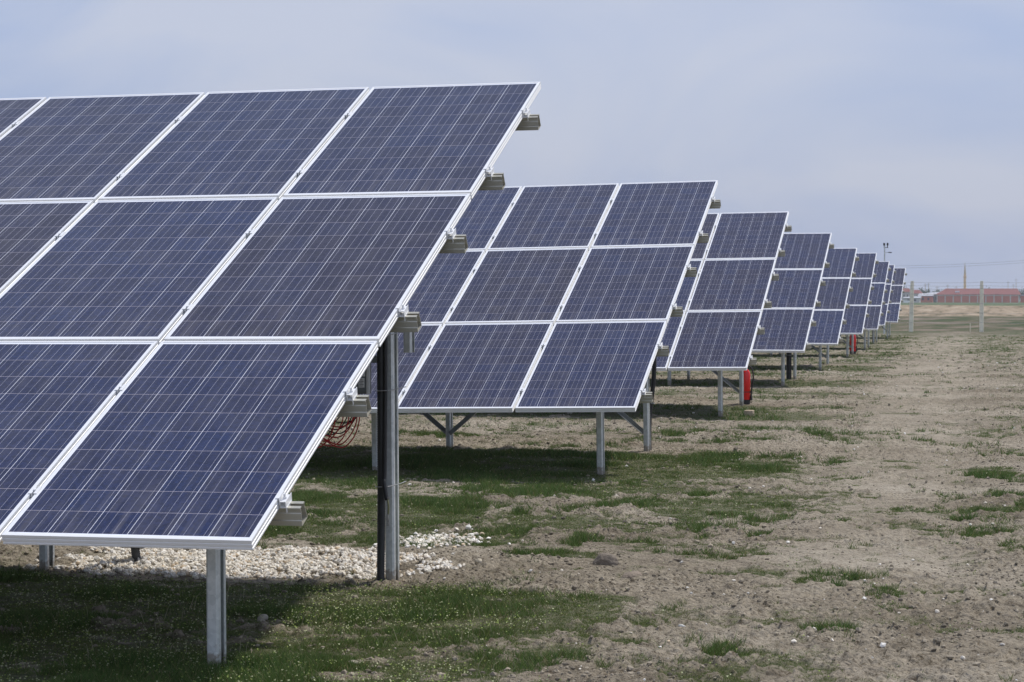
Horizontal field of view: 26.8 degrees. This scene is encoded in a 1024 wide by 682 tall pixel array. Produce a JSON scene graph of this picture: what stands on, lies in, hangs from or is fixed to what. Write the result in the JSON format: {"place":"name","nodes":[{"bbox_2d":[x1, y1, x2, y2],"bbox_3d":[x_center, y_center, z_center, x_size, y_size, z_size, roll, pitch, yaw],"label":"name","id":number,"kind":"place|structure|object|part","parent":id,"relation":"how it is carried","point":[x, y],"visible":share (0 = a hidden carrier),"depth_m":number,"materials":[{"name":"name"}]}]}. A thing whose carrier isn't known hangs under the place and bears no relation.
{"place":"outdoors","nodes":[
{"label":"outdoors","id":0,"kind":"place"},
{"bbox_2d":[0,299,1023,681],"bbox_3d":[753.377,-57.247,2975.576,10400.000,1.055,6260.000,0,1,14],"label":"ground","id":1,"kind":"structure","parent":0,"point":[938,665],"depth_m":12.97,"materials":[{"name":"soil"}]},
{"bbox_2d":[23,544,461,579],"bbox_3d":[-1.496,1.222,12.024,2.508,0.114,1.260,0,1,14],"label":"gravel bed","id":2,"kind":"object","parent":1,"relation":"on","point":[318,560],"visible":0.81,"depth_m":11.78,"materials":[{"name":"white gravel"}]},
{"bbox_2d":[120,547,140,561],"bbox_3d":[-2.073,0.568,11.880,0.140,1.516,0.160,0,1,14],"label":"cable conduit","id":3,"kind":"object","parent":2,"relation":"on","point":[135,552],"visible":0.1,"depth_m":11.82,"materials":[{"name":"black plastic"}]},
{"bbox_2d":[257,614,267,621],"bbox_3d":[-1.145,1.277,9.860,0.051,0.045,0.038,0,1,-1],"label":"stone","id":4,"kind":"object","parent":1,"relation":"on","point":[264,618],"visible":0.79,"depth_m":9.85,"materials":[{"name":"grey stone"}]},
{"bbox_2d":[0,82,540,666],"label":"solar array","id":5,"kind":"object","parent":1,"relation":"on","point":[204,310],"visible":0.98,"depth_m":10.02,"materials":[{"name":"blue glass"}]},
{"bbox_2d":[354,362,370,393],"bbox_3d":[-1.014,-0.007,11.285,0.563,0.565,0.051,0,1,14],"label":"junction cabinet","id":6,"kind":"object","parent":5,"relation":"attached to","point":[363,385],"visible":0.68,"depth_m":11.21,"materials":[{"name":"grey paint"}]},
{"bbox_2d":[317,394,362,447],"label":"cable loops","id":7,"kind":"object","parent":6,"relation":"hanging from","point":[348,422],"visible":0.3,"depth_m":11.31,"materials":[{"name":"orange plastic"}]},
{"bbox_3d":[-1.020,-0.004,11.271,0.538,0.540,0.012,0,1,14],"label":"door","id":8,"kind":"part","parent":6,"relation":"part of","materials":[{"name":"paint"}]},
{"bbox_2d":[375,332,405,580],"bbox_3d":[-0.631,0.451,11.243,0.097,1.853,0.229,1,1,28],"label":"cable conduit","id":9,"kind":"object","parent":5,"relation":"attached to","point":[382,487],"visible":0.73,"depth_m":11.16,"materials":[{"name":"black plastic"}]},
{"bbox_2d":[0,568,737,681],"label":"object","id":10,"kind":"object","parent":1,"relation":"on","point":[334,628],"visible":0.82,"depth_m":9.61,"materials":[{"name":"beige plant"}]},
{"bbox_2d":[373,524,510,548],"bbox_3d":[-0.495,1.210,13.244,0.877,0.079,0.834,-1,1,-29],"label":"gravel patch","id":11,"kind":"object","parent":1,"relation":"on","point":[449,536],"visible":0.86,"depth_m":13.18,"materials":[{"name":"white gravel"}]},
{"bbox_2d":[475,558,481,564],"bbox_3d":[-0.182,1.240,11.991,0.057,0.050,0.049,0,1,12],"label":"stone","id":12,"kind":"object","parent":1,"relation":"on","point":[478,560],"visible":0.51,"depth_m":11.98,"materials":[{"name":"white stone"}]},
{"bbox_2d":[0,437,1023,681],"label":"flowers","id":13,"kind":"object","parent":1,"relation":"on","point":[278,613],"visible":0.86,"depth_m":9.80,"materials":[{"name":"plant"}]},
{"bbox_2d":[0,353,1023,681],"bbox_3d":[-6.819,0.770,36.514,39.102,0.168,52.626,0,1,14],"label":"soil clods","id":14,"kind":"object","parent":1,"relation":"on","point":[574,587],"visible":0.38,"depth_m":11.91,"materials":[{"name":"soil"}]},
{"bbox_2d":[23,360,1018,680],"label":"loose pebbles","id":15,"kind":"object","parent":1,"relation":"on","point":[787,542],"visible":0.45,"depth_m":11.87,"materials":[{"name":"white stone"}]},
{"bbox_2d":[358,180,720,474],"bbox_3d":[-2.394,-0.013,20.394,8.272,3.028,4.564,-1,1,14],"label":"solar array","id":16,"kind":"object","parent":1,"relation":"on","point":[492,305],"visible":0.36,"depth_m":19.37,"materials":[{"name":"blue glass"}]},
{"bbox_2d":[650,357,656,449],"bbox_3d":[1.355,0.357,20.795,0.092,1.601,0.056,0,1,14],"label":"cable conduit","id":17,"kind":"object","parent":16,"relation":"attached to","point":[653,383],"visible":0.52,"depth_m":20.77,"materials":[{"name":"black plastic"}]},
{"bbox_2d":[592,553,617,565],"bbox_3d":[0.526,1.243,12.094,0.152,0.098,0.098,1,1,28],"label":"soil clod","id":18,"kind":"object","parent":1,"relation":"on","point":[608,559],"visible":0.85,"depth_m":12.06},
{"bbox_2d":[621,571,641,579],"bbox_3d":[0.634,1.251,11.413,0.119,0.058,0.125,0,1,-9],"label":"soil clod","id":19,"kind":"object","parent":1,"relation":"on","point":[631,574],"visible":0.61,"depth_m":11.37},
{"bbox_2d":[534,211,791,415],"bbox_3d":[-0.468,-0.242,29.831,8.272,3.121,4.540,0,1,14],"label":"solar array","id":20,"kind":"object","parent":1,"relation":"on","point":[718,328],"visible":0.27,"depth_m":28.68,"materials":[{"name":"blue glass"}]},
{"bbox_2d":[744,366,753,403],"bbox_3d":[3.324,0.607,30.422,0.187,0.597,0.150,0,1,-9],"label":"fire extinguisher","id":21,"kind":"object","parent":1,"relation":"on","point":[747,395],"visible":0.68,"depth_m":30.36,"materials":[{"name":"red metal"}]},
{"bbox_2d":[744,410,753,415],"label":"stone block","id":22,"kind":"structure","parent":1,"relation":"on","point":[748,412],"depth_m":27.48,"materials":[{"name":"beige stone"}]},
{"bbox_2d":[668,233,833,385],"bbox_3d":[1.537,-0.471,39.262,8.272,3.096,4.542,0,1,14],"label":"solar array","id":23,"kind":"object","parent":1,"relation":"on","point":[786,321],"visible":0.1,"depth_m":38.13,"materials":[{"name":"blue glass"}]},
{"bbox_2d":[786,353,791,379],"bbox_3d":[5.112,-0.036,39.594,0.106,1.701,0.110,0,1,14],"label":"cable conduit","id":24,"kind":"object","parent":23,"relation":"attached to","point":[788,364],"visible":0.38,"depth_m":39.56,"materials":[{"name":"black plastic"}]},
{"bbox_2d":[770,253,878,356],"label":"solar array","id":25,"kind":"object","parent":1,"relation":"on","point":[855,313],"visible":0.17,"depth_m":56.95,"materials":[{"name":"blue glass"}]},
{"bbox_2d":[807,248,858,369],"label":"solar array","id":26,"kind":"object","parent":1,"relation":"on","point":[832,296],"visible":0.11,"depth_m":47.58,"materials":[{"name":"blue glass"}]},
{"bbox_2d":[850,335,857,353],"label":"fire extinguisher","id":27,"kind":"object","parent":1,"relation":"on","point":[855,348],"visible":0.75,"depth_m":58.65,"materials":[{"name":"red metal"}]},
{"bbox_2d":[840,268,906,338],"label":"solar array","id":28,"kind":"object","parent":1,"relation":"on","point":[894,309],"visible":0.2,"depth_m":85.34,"materials":[{"name":"blue glass"}]},
{"bbox_2d":[859,261,890,349],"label":"solar array","id":29,"kind":"object","parent":1,"relation":"on","point":[878,284],"visible":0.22,"depth_m":66.46,"materials":[{"name":"blue glass"}]},
{"bbox_2d":[873,265,895,343],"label":"solar array","id":30,"kind":"object","parent":1,"relation":"on","point":[884,310],"visible":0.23,"depth_m":75.83,"materials":[{"name":"blue glass"}]},
{"bbox_2d":[883,243,891,333],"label":"camera mast","id":31,"kind":"object","parent":1,"relation":"on","point":[884,260],"visible":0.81,"depth_m":95.76,"materials":[{"name":"metal"}]},
{"bbox_2d":[901,288,909,299],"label":"village house","id":32,"kind":"structure","parent":1,"relation":"on","point":[907,292],"depth_m":916.67,"materials":[{"name":"red tile"}]},
{"bbox_2d":[903,296,920,302],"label":"village house","id":33,"kind":"structure","parent":1,"relation":"on","point":[917,299],"depth_m":867.07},
{"bbox_2d":[914,290,921,296],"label":"village house","id":34,"kind":"structure","parent":1,"relation":"on","point":[916,292],"depth_m":935.63,"materials":[{"name":"red tile"}]},
{"bbox_2d":[918,293,933,301],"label":"village house","id":35,"kind":"structure","parent":1,"relation":"on","point":[926,298],"depth_m":890.09,"materials":[{"name":"red brick"}]},
{"bbox_2d":[931,292,938,301],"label":"village house","id":36,"kind":"structure","parent":1,"relation":"on","point":[934,298],"depth_m":898.90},
{"bbox_2d":[898,281,1008,331],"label":"wire fence","id":37,"kind":"object","parent":1,"relation":"on","point":[911,313],"visible":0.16,"depth_m":101.88,"materials":[{"name":"metal"}]},
{"bbox_2d":[963,266,966,288],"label":"chimney","id":38,"kind":"object","parent":1,"relation":"on","point":[964,276],"visible":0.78,"depth_m":1174.08,"materials":[{"name":"stone"}]},
{"bbox_2d":[936,289,1020,302],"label":"brick factory","id":39,"kind":"structure","parent":1,"relation":"on","point":[972,296],"depth_m":880.87,"materials":[{"name":"red brick"}]},
{"bbox_2d":[1020,295,1023,302],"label":"brick shed","id":40,"kind":"structure","parent":1,"relation":"on","point":[1021,298],"depth_m":876.48,"materials":[{"name":"red brick"}]},
{"bbox_2d":[0,334,1023,681],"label":"grass","id":41,"kind":"structure","parent":0,"point":[284,658],"depth_m":11.45,"materials":[{"name":"green plant"}]},
{"bbox_2d":[0,0,1023,292],"label":"sky","id":42,"kind":"structure","parent":0,"point":[871,123],"materials":[{"name":"blue"}]},
{"bbox_2d":[3,372,1023,681],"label":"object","id":43,"kind":"object","parent":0,"point":[619,576],"visible":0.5,"depth_m":11.21,"materials":[{"name":"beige plant"}]}
]}

